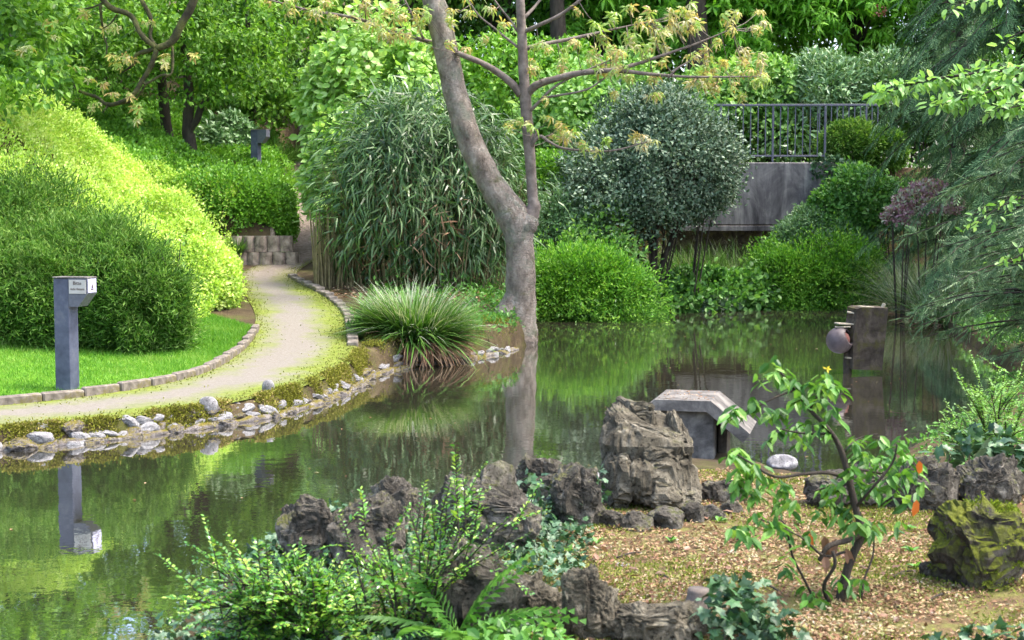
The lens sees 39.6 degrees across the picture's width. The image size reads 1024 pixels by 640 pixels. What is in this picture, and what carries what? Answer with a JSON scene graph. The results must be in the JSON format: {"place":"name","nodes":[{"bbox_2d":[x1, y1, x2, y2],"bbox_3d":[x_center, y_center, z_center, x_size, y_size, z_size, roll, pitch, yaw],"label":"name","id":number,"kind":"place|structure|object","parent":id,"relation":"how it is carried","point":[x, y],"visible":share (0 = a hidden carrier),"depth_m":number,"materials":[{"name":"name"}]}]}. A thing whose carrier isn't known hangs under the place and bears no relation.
{"place":"outdoors","nodes":[
{"label":"outdoors","id":0,"kind":"place"},
{"bbox_2d":[0,312,251,395],"bbox_3d":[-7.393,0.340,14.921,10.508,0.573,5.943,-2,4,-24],"label":"lawn","id":1,"kind":"structure","parent":0,"point":[30,373],"depth_m":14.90,"materials":[{"name":"green plant"}]},
{"bbox_2d":[52,276,96,390],"bbox_3d":[-4.198,0.234,13.697,0.372,1.304,0.182,1,4,14],"label":"bollard lamp","id":2,"kind":"object","parent":1,"relation":"on","point":[72,294],"visible":1,"depth_m":13.64,"materials":[{"name":"grey stone"}]},
{"bbox_2d":[0,167,352,427],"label":"path","id":3,"kind":"structure","parent":0,"point":[259,367],"depth_m":16.45,"materials":[{"name":"beige concrete"}]},
{"bbox_2d":[0,226,357,428],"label":"path moss","id":4,"kind":"object","parent":3,"relation":"on","point":[253,341],"visible":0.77,"depth_m":17.44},
{"bbox_2d":[0,307,1001,639],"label":"water","id":5,"kind":"structure","parent":0,"point":[84,539],"depth_m":11.89,"materials":[{"name":"green liquid"}]},
{"bbox_2d":[826,303,887,372],"bbox_3d":[4.193,0.322,17.326,0.735,1.055,0.324,0,4,0],"label":"broken lantern","id":6,"kind":"object","parent":5,"relation":"in","point":[857,340],"visible":0.99,"depth_m":17.26,"materials":[{"name":"concrete"}]},
{"bbox_2d":[0,0,1023,639],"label":"ground","id":7,"kind":"structure","parent":0,"point":[244,312],"depth_m":19.58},
{"bbox_2d":[0,393,41,404],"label":"kerb block","id":8,"kind":"structure","parent":7,"relation":"on","point":[20,398],"depth_m":13.01,"materials":[{"name":"concrete"}]},
{"bbox_2d":[1,0,98,50],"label":"tree","id":9,"kind":"object","parent":7,"relation":"on","point":[72,4],"visible":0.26,"depth_m":25.85,"materials":[{"name":"green plant"}]},
{"bbox_2d":[40,389,83,400],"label":"kerb block","id":10,"kind":"structure","parent":7,"relation":"on","point":[60,395],"depth_m":13.27,"materials":[{"name":"concrete"}]},
{"bbox_2d":[0,0,200,126],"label":"mossy tree","id":11,"kind":"object","parent":7,"relation":"on","point":[13,19],"visible":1,"depth_m":19.41,"materials":[{"name":"green plant"}]},
{"bbox_2d":[81,384,119,395],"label":"kerb block","id":12,"kind":"structure","parent":7,"relation":"on","point":[96,390],"depth_m":13.59,"materials":[{"name":"concrete"}]},
{"bbox_2d":[11,0,220,136],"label":"tree","id":13,"kind":"object","parent":7,"relation":"on","point":[163,108],"visible":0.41,"depth_m":29.07,"materials":[{"name":"green plant"}]},
{"bbox_2d":[0,118,234,356],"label":"yew shrub","id":14,"kind":"object","parent":7,"relation":"on","point":[139,302],"visible":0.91,"depth_m":16.35,"materials":[{"name":"green plant"}]},
{"bbox_2d":[0,84,243,320],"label":"hill groundcover","id":15,"kind":"object","parent":7,"relation":"on","point":[74,135],"visible":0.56,"depth_m":20.50,"materials":[{"name":"green plant"}]},
{"bbox_2d":[56,0,195,98],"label":"undergrowth bush","id":16,"kind":"object","parent":7,"relation":"on","point":[128,72],"visible":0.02,"depth_m":33.71,"materials":[{"name":"green plant"}]},
{"bbox_2d":[117,378,150,390],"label":"kerb block","id":17,"kind":"structure","parent":7,"relation":"on","point":[126,385],"depth_m":13.94,"materials":[{"name":"concrete"}]},
{"bbox_2d":[0,70,303,242],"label":"terrace groundcover","id":18,"kind":"object","parent":7,"relation":"on","point":[153,138],"visible":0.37,"depth_m":29.32,"materials":[{"name":"green plant"}]},
{"bbox_2d":[132,180,251,310],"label":"hill edge shrub","id":19,"kind":"object","parent":7,"relation":"on","point":[202,240],"visible":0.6,"depth_m":20.54,"materials":[{"name":"green plant"}]},
{"bbox_2d":[77,0,309,159],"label":"tree","id":20,"kind":"object","parent":7,"relation":"on","point":[230,72],"visible":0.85,"depth_m":28.82,"materials":[{"name":"green plant"}]},
{"bbox_2d":[194,106,256,154],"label":"understory shrub","id":21,"kind":"object","parent":7,"relation":"on","point":[222,125],"visible":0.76,"depth_m":30.89,"materials":[{"name":"green plant"}]},
{"bbox_2d":[169,158,303,241],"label":"clipped hedge","id":22,"kind":"object","parent":7,"relation":"on","point":[279,196],"visible":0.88,"depth_m":26.28,"materials":[{"name":"green plant"}]},
{"bbox_2d":[182,1,309,118],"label":"undergrowth bush","id":23,"kind":"object","parent":7,"relation":"on","point":[257,116],"visible":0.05,"depth_m":34.83,"materials":[{"name":"green plant"}]},
{"bbox_2d":[0,311,516,444],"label":"bank moss","id":24,"kind":"object","parent":7,"relation":"on","point":[358,362],"visible":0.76,"depth_m":13.43,"materials":[{"name":"green plant"}]},
{"bbox_2d":[219,236,298,264],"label":"retaining wall","id":25,"kind":"structure","parent":7,"relation":"on","point":[269,250],"depth_m":26.01,"materials":[{"name":"stone"}]},
{"bbox_2d":[0,347,518,450],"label":"pond edging","id":26,"kind":"object","parent":7,"relation":"on","point":[249,418],"visible":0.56,"depth_m":12.80,"materials":[{"name":"grey stone"}]},
{"bbox_2d":[250,129,269,170],"bbox_3d":[-5.271,-3.337,29.808,0.370,1.304,0.179,1,4,18],"label":"bollard lamp","id":27,"kind":"object","parent":7,"relation":"on","point":[259,137],"visible":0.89,"depth_m":29.73,"materials":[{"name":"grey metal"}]},
{"bbox_2d":[194,0,361,132],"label":"tree","id":28,"kind":"object","parent":7,"relation":"on","point":[285,98],"visible":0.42,"depth_m":32.24,"materials":[{"name":"green plant"}]},
{"bbox_2d":[154,514,412,639],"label":"honeysuckle shrub","id":29,"kind":"object","parent":7,"relation":"on","point":[306,604],"visible":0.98,"depth_m":5.28,"materials":[{"name":"green plant"}]},
{"bbox_2d":[275,494,342,566],"bbox_3d":[-0.925,1.005,6.716,0.388,0.399,0.291,0,4,0],"label":"rock","id":30,"kind":"object","parent":7,"relation":"on","point":[308,518],"visible":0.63,"depth_m":6.60,"materials":[{"name":"grey stone"}]},
{"bbox_2d":[279,0,446,251],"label":"golden shrub","id":31,"kind":"object","parent":7,"relation":"on","point":[316,94],"visible":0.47,"depth_m":26.53,"materials":[{"name":"green plant"}]},
{"bbox_2d":[326,490,405,572],"bbox_3d":[-0.668,0.987,6.517,0.367,0.424,0.299,0,4,0],"label":"rock","id":32,"kind":"object","parent":7,"relation":"on","point":[385,509],"visible":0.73,"depth_m":6.42,"materials":[{"name":"grey stone"}]},
{"bbox_2d":[144,484,594,639],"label":"shore weeds","id":33,"kind":"object","parent":7,"relation":"on","point":[551,536],"visible":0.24,"depth_m":6.42,"materials":[{"name":"green plant"}]},
{"bbox_2d":[365,474,423,528],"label":"rock","id":34,"kind":"object","parent":7,"relation":"on","point":[403,490],"visible":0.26,"depth_m":7.38,"materials":[{"name":"grey stone"}]},
{"bbox_2d":[343,0,466,61],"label":"forest tree","id":35,"kind":"object","parent":7,"relation":"on","point":[412,4],"visible":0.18,"depth_m":36.49,"materials":[{"name":"green plant"}]},
{"bbox_2d":[327,274,502,371],"bbox_3d":[-1.311,0.106,18.629,2.575,1.477,2.658,0,4,0],"label":"sedge clump","id":36,"kind":"object","parent":7,"relation":"on","point":[438,327],"visible":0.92,"depth_m":18.14,"materials":[{"name":"green plant"}]},
{"bbox_2d":[291,45,569,300],"bbox_3d":[-1.321,-2.442,23.716,4.632,4.250,3.792,0,4,0],"label":"bamboo","id":37,"kind":"object","parent":7,"relation":"on","point":[398,230],"visible":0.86,"depth_m":22.93,"materials":[{"name":"green plant"}]},
{"bbox_2d":[316,439,547,639],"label":"honeysuckle shrub","id":38,"kind":"object","parent":7,"relation":"on","point":[423,563],"visible":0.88,"depth_m":5.32,"materials":[{"name":"green plant"}]},
{"bbox_2d":[349,550,585,639],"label":"fern","id":39,"kind":"object","parent":7,"relation":"on","point":[532,612],"visible":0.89,"depth_m":5.17,"materials":[{"name":"green plant"}]},
{"bbox_2d":[435,536,529,629],"bbox_3d":[-0.107,1.031,5.500,0.420,0.404,0.359,0,4,0],"label":"rock","id":40,"kind":"object","parent":7,"relation":"on","point":[465,592],"visible":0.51,"depth_m":5.37,"materials":[{"name":"grey stone"}]},
{"bbox_2d":[431,460,542,553],"bbox_3d":[-0.123,0.918,6.811,0.541,0.498,0.386,0,4,0],"label":"rock","id":41,"kind":"object","parent":7,"relation":"on","point":[505,496],"visible":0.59,"depth_m":6.71,"materials":[{"name":"grey stone"}]},
{"bbox_2d":[412,0,601,164],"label":"forest tree","id":42,"kind":"object","parent":7,"relation":"on","point":[505,6],"visible":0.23,"depth_m":37.44,"materials":[{"name":"green plant"}]},
{"bbox_2d":[257,0,772,345],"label":"leaning tree","id":43,"kind":"object","parent":7,"relation":"on","point":[516,219],"visible":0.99,"depth_m":21.01,"materials":[{"name":"grey plant"}]},
{"bbox_2d":[447,23,597,165],"bbox_3d":[0.044,-5.258,33.405,4.679,3.511,3.532,0,4,0],"label":"laurel","id":44,"kind":"object","parent":7,"relation":"on","point":[488,83],"visible":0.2,"depth_m":32.62,"materials":[{"name":"green plant"}]},
{"bbox_2d":[515,453,561,504],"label":"rock","id":45,"kind":"object","parent":7,"relation":"on","point":[539,466],"visible":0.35,"depth_m":7.96,"materials":[{"name":"stone"}]},
{"bbox_2d":[521,570,561,623],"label":"rock","id":46,"kind":"object","parent":7,"relation":"on","point":[546,595],"visible":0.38,"depth_m":5.49,"materials":[{"name":"stone"}]},
{"bbox_2d":[517,468,570,529],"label":"ivy","id":47,"kind":"object","parent":7,"relation":"on","point":[532,477],"visible":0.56,"depth_m":7.26,"materials":[{"name":"green plant"}]},
{"bbox_2d":[518,147,582,246],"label":"bank shrub","id":48,"kind":"object","parent":7,"relation":"on","point":[547,155],"visible":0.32,"depth_m":29.52,"materials":[{"name":"green plant"}]},
{"bbox_2d":[550,0,568,67],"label":"tree","id":49,"kind":"object","parent":7,"relation":"on","point":[557,27],"visible":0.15,"depth_m":35.59,"materials":[{"name":"brown plant"}]},
{"bbox_2d":[527,178,613,248],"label":"bank shrub","id":50,"kind":"object","parent":7,"relation":"on","point":[564,218],"visible":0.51,"depth_m":27.99,"materials":[{"name":"green plant"}]},
{"bbox_2d":[499,45,667,243],"bbox_3d":[1.632,-3.700,31.355,3.836,5.046,2.608,-3,5,-38],"label":"laurel","id":51,"kind":"object","parent":7,"relation":"on","point":[580,101],"visible":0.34,"depth_m":30.63,"materials":[{"name":"green plant"}]},
{"bbox_2d":[560,563,619,639],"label":"rock","id":52,"kind":"object","parent":7,"relation":"on","point":[590,597],"visible":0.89,"depth_m":5.26,"materials":[{"name":"grey stone"}]},
{"bbox_2d":[489,0,712,72],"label":"chestnut tree","id":53,"kind":"object","parent":7,"relation":"on","point":[598,8],"visible":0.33,"depth_m":37.29,"materials":[{"name":"green plant"}]},
{"bbox_2d":[558,184,650,267],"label":"bank shrub","id":54,"kind":"object","parent":7,"relation":"on","point":[623,236],"visible":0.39,"depth_m":27.54,"materials":[{"name":"green plant"}]},
{"bbox_2d":[534,222,689,322],"bbox_3d":[1.568,-0.615,26.828,3.555,2.798,3.352,0,4,0],"label":"ball shrub","id":55,"kind":"object","parent":7,"relation":"on","point":[597,282],"visible":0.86,"depth_m":26.14,"materials":[{"name":"green plant"}]},
{"bbox_2d":[537,66,764,307],"bbox_3d":[2.562,-2.373,28.738,4.977,5.422,3.596,0,4,0],"label":"clipped ball tree","id":56,"kind":"object","parent":7,"relation":"on","point":[696,186],"visible":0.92,"depth_m":27.93,"materials":[{"name":"green plant"}]},
{"bbox_2d":[346,156,1023,470],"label":"bank weeds","id":57,"kind":"object","parent":7,"relation":"on","point":[494,303],"visible":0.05,"depth_m":20.76,"materials":[{"name":"green plant"}]},
{"bbox_2d":[686,0,709,125],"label":"tree","id":58,"kind":"object","parent":7,"relation":"on","point":[701,7],"visible":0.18,"depth_m":35.57,"materials":[{"name":"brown plant"}]},
{"bbox_2d":[651,389,755,458],"bbox_3d":[1.340,0.860,10.907,1.000,0.604,0.790,1,4,14],"label":"slab shelter","id":59,"kind":"object","parent":7,"relation":"on","point":[699,412],"visible":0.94,"depth_m":10.70,"materials":[{"name":"concrete"}]},
{"bbox_2d":[654,257,762,312],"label":"shrub","id":60,"kind":"object","parent":7,"relation":"on","point":[708,266],"visible":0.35,"depth_m":28.98,"materials":[{"name":"green plant"}]},
{"bbox_2d":[652,249,796,313],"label":"leafy shrub","id":61,"kind":"object","parent":7,"relation":"on","point":[743,291],"visible":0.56,"depth_m":29.02,"materials":[{"name":"green plant"}]},
{"bbox_2d":[642,0,830,96],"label":"chestnut tree","id":62,"kind":"object","parent":7,"relation":"on","point":[766,41],"visible":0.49,"depth_m":36.51,"materials":[{"name":"green plant"}]},
{"bbox_2d":[660,50,823,161],"bbox_3d":[5.716,-5.047,34.337,4.159,2.948,2.968,-4,5,-42],"label":"hazel hedge","id":63,"kind":"object","parent":7,"relation":"on","point":[773,63],"visible":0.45,"depth_m":33.83,"materials":[{"name":"green plant"}]},
{"bbox_2d":[678,42,809,161],"bbox_3d":[5.591,-5.265,35.787,4.126,3.593,3.774,4,6,43],"label":"undergrowth bush","id":64,"kind":"object","parent":7,"relation":"on","point":[747,134],"visible":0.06,"depth_m":34.32,"materials":[{"name":"green plant"}]},
{"bbox_2d":[666,162,851,266],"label":"concrete wall","id":65,"kind":"structure","parent":7,"relation":"on","point":[777,190],"depth_m":31.35,"materials":[{"name":"grey concrete"}]},
{"bbox_2d":[713,104,826,161],"bbox_3d":[5.691,-4.120,31.448,2.504,1.298,0.050,0,4,0],"label":"railing","id":66,"kind":"object","parent":65,"relation":"on","point":[772,155],"visible":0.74,"depth_m":31.42,"materials":[{"name":"grey metal"}]},
{"bbox_2d":[809,151,859,198],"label":"wall ivy","id":67,"kind":"object","parent":65,"relation":"attached to","point":[836,159],"depth_m":31.20,"materials":[{"name":"green plant"}]},
{"bbox_2d":[766,454,797,470],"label":"stone","id":68,"kind":"object","parent":7,"relation":"on","point":[784,462],"visible":0.91,"depth_m":9.44,"materials":[{"name":"stone"}]},
{"bbox_2d":[740,211,897,310],"bbox_3d":[6.478,-0.954,30.139,3.753,2.714,2.838,0,4,0],"label":"box mound","id":69,"kind":"object","parent":7,"relation":"on","point":[815,271],"visible":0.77,"depth_m":29.46,"materials":[{"name":"green plant"}]},
{"bbox_2d":[767,201,882,280],"bbox_3d":[6.695,-1.523,30.606,2.492,2.127,1.815,0,4,0],"label":"slope juniper","id":70,"kind":"object","parent":7,"relation":"on","point":[790,224],"visible":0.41,"depth_m":30.22,"materials":[{"name":"green plant"}]},
{"bbox_2d":[819,104,878,152],"bbox_3d":[7.825,-4.278,33.081,1.372,1.482,0.050,0,4,0],"label":"railing","id":71,"kind":"object","parent":7,"relation":"on","point":[854,105],"visible":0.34,"depth_m":33.03,"materials":[{"name":"grey metal"}]},
{"bbox_2d":[755,40,954,167],"bbox_3d":[8.506,-5.165,34.800,5.297,3.334,3.789,0,4,0],"label":"rhododendron","id":72,"kind":"object","parent":7,"relation":"on","point":[853,73],"visible":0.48,"depth_m":33.81,"materials":[{"name":"green plant"}]},
{"bbox_2d":[810,115,915,255],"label":"bush","id":73,"kind":"object","parent":7,"relation":"on","point":[848,134],"visible":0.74,"depth_m":31.85,"materials":[{"name":"green plant"}]},
{"bbox_2d":[806,155,924,270],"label":"slope shrub","id":74,"kind":"object","parent":7,"relation":"on","point":[868,209],"visible":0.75,"depth_m":30.22,"materials":[{"name":"green plant"}]},
{"bbox_2d":[766,0,976,86],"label":"chestnut tree","id":75,"kind":"object","parent":7,"relation":"on","point":[848,20],"visible":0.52,"depth_m":37.01,"materials":[{"name":"green plant"}]},
{"bbox_2d":[802,37,950,167],"bbox_3d":[9.020,-5.326,35.843,4.126,3.743,3.774,-2,5,-31],"label":"undergrowth bush","id":76,"kind":"object","parent":7,"relation":"on","point":[905,124],"visible":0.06,"depth_m":34.94,"materials":[{"name":"green plant"}]},
{"bbox_2d":[843,253,967,313],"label":"reed clump","id":77,"kind":"object","parent":7,"relation":"on","point":[888,296],"visible":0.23,"depth_m":28.51,"materials":[{"name":"green plant"}]},
{"bbox_2d":[852,248,972,320],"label":"reed clump","id":78,"kind":"object","parent":7,"relation":"on","point":[899,296],"visible":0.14,"depth_m":26.70,"materials":[{"name":"green plant"}]},
{"bbox_2d":[879,177,965,319],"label":"purple shrub","id":79,"kind":"object","parent":7,"relation":"on","point":[900,209],"visible":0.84,"depth_m":26.27,"materials":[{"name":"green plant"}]},
{"bbox_2d":[862,256,995,326],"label":"reed clump","id":80,"kind":"object","parent":7,"relation":"on","point":[937,316],"visible":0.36,"depth_m":25.28,"materials":[{"name":"green plant"}]},
{"bbox_2d":[855,0,1022,296],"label":"conifer","id":81,"kind":"object","parent":7,"relation":"on","point":[941,173],"visible":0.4,"depth_m":29.16,"materials":[{"name":"green plant"}]},
{"bbox_2d":[862,0,1023,274],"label":"hazel tree","id":82,"kind":"object","parent":7,"relation":"on","point":[1007,77],"visible":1,"depth_m":12.98,"materials":[{"name":"green plant"}]},
{"bbox_2d":[863,0,1023,326],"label":"conifer","id":83,"kind":"object","parent":7,"relation":"on","point":[1005,27],"visible":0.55,"depth_m":24.51,"materials":[{"name":"green plant"}]},
{"bbox_2d":[890,35,1023,364],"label":"conifer","id":84,"kind":"object","parent":7,"relation":"on","point":[1010,170],"visible":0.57,"depth_m":17.05,"materials":[{"name":"green plant"}]},
{"bbox_2d":[905,204,1023,364],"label":"conifer","id":85,"kind":"object","parent":7,"relation":"on","point":[998,292],"visible":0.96,"depth_m":15.03,"materials":[{"name":"green plant"}]},
{"bbox_2d":[910,44,1023,164],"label":"undergrowth bush","id":86,"kind":"object","parent":7,"relation":"on","point":[1013,61],"visible":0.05,"depth_m":34.61,"materials":[{"name":"green plant"}]},
{"bbox_2d":[916,350,1023,457],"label":"leaved shrub","id":87,"kind":"object","parent":7,"relation":"on","point":[982,407],"visible":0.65,"depth_m":9.05,"materials":[{"name":"green plant"}]},
{"bbox_2d":[500,466,1023,639],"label":"litter ground","id":88,"kind":"structure","parent":0,"point":[946,625],"depth_m":6.26,"materials":[{"name":"brown plant"}]},
{"bbox_2d":[427,614,573,639],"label":"leafy weed","id":89,"kind":"object","parent":88,"relation":"on","point":[525,631],"visible":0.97,"depth_m":4.98,"materials":[{"name":"green plant"}]},
{"bbox_2d":[548,462,605,526],"bbox_3d":[0.335,0.926,7.301,0.297,0.405,0.263,0,4,0],"label":"rock","id":90,"kind":"object","parent":88,"relation":"on","point":[572,486],"visible":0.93,"depth_m":7.21,"materials":[{"name":"grey stone"}]},
{"bbox_2d":[598,510,622,527],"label":"rubble stone","id":91,"kind":"object","parent":88,"relation":"on","point":[611,517],"visible":0.75,"depth_m":7.23,"materials":[{"name":"stone"}]},
{"bbox_2d":[620,510,653,531],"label":"rubble stone","id":92,"kind":"object","parent":88,"relation":"on","point":[636,520],"visible":0.75,"depth_m":7.17,"materials":[{"name":"stone"}]},
{"bbox_2d":[598,396,702,509],"bbox_3d":[0.757,0.737,7.847,0.558,0.592,0.644,0,4,0],"label":"boulder","id":93,"kind":"object","parent":88,"relation":"on","point":[646,450],"visible":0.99,"depth_m":7.68,"materials":[{"name":"grey stone"}]},
{"bbox_2d":[604,600,707,639],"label":"rock","id":94,"kind":"object","parent":88,"relation":"on","point":[639,620],"visible":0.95,"depth_m":5.17,"materials":[{"name":"grey stone"}]},
{"bbox_2d":[647,505,684,529],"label":"rubble stone","id":95,"kind":"object","parent":88,"relation":"on","point":[666,516],"visible":0.77,"depth_m":7.21,"materials":[{"name":"stone"}]},
{"bbox_2d":[681,500,704,522],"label":"rubble stone","id":96,"kind":"object","parent":88,"relation":"on","point":[692,510],"visible":0.75,"depth_m":7.36,"materials":[{"name":"stone"}]},
{"bbox_2d":[685,586,709,608],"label":"rock","id":97,"kind":"object","parent":88,"relation":"on","point":[694,593],"visible":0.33,"depth_m":5.43,"materials":[{"name":"grey stone"}]},
{"bbox_2d":[701,479,746,503],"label":"rock","id":98,"kind":"object","parent":88,"relation":"on","point":[716,491],"visible":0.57,"depth_m":7.86,"materials":[{"name":"stone"}]},
{"bbox_2d":[690,569,812,639],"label":"ivy","id":99,"kind":"object","parent":88,"relation":"on","point":[751,621],"visible":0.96,"depth_m":5.20,"materials":[{"name":"green plant"}]},
{"bbox_2d":[491,468,1023,639],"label":"litter moss","id":100,"kind":"object","parent":88,"relation":"on","point":[870,512],"visible":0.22,"depth_m":6.38,"materials":[{"name":"brown plant"}]},
{"bbox_2d":[717,355,929,610],"bbox_3d":[1.271,0.672,5.733,0.941,1.048,0.781,0,4,0],"label":"glossy bush","id":101,"kind":"object","parent":88,"relation":"on","point":[859,527],"visible":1,"depth_m":5.77,"materials":[{"name":"green plant"}]},
{"bbox_2d":[803,457,887,506],"bbox_3d":[1.853,0.912,7.798,0.501,0.323,0.302,0,4,0],"label":"rock","id":102,"kind":"object","parent":88,"relation":"on","point":[813,482],"visible":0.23,"depth_m":7.74,"materials":[{"name":"grey stone"}]},
{"bbox_2d":[881,454,960,510],"bbox_3d":[2.223,0.903,7.718,0.460,0.355,0.318,0,4,0],"label":"rock","id":103,"kind":"object","parent":88,"relation":"on","point":[943,478],"visible":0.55,"depth_m":7.61,"materials":[{"name":"grey stone"}]},
{"bbox_2d":[918,417,1023,494],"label":"ivy","id":104,"kind":"object","parent":88,"relation":"on","point":[989,447],"visible":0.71,"depth_m":7.98,"materials":[{"name":"green plant"}]},
{"bbox_2d":[919,615,1023,639],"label":"ivy","id":105,"kind":"object","parent":88,"relation":"on","point":[966,632],"visible":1,"depth_m":5.03,"materials":[{"name":"green plant"}]},
{"bbox_2d":[927,490,1023,591],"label":"rock","id":106,"kind":"object","parent":88,"relation":"on","point":[976,544],"visible":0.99,"depth_m":6.01,"materials":[{"name":"green stone"}]},
{"bbox_2d":[954,453,1023,505],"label":"rock","id":107,"kind":"object","parent":88,"relation":"on","point":[1000,476],"visible":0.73,"depth_m":7.63,"materials":[{"name":"grey stone"}]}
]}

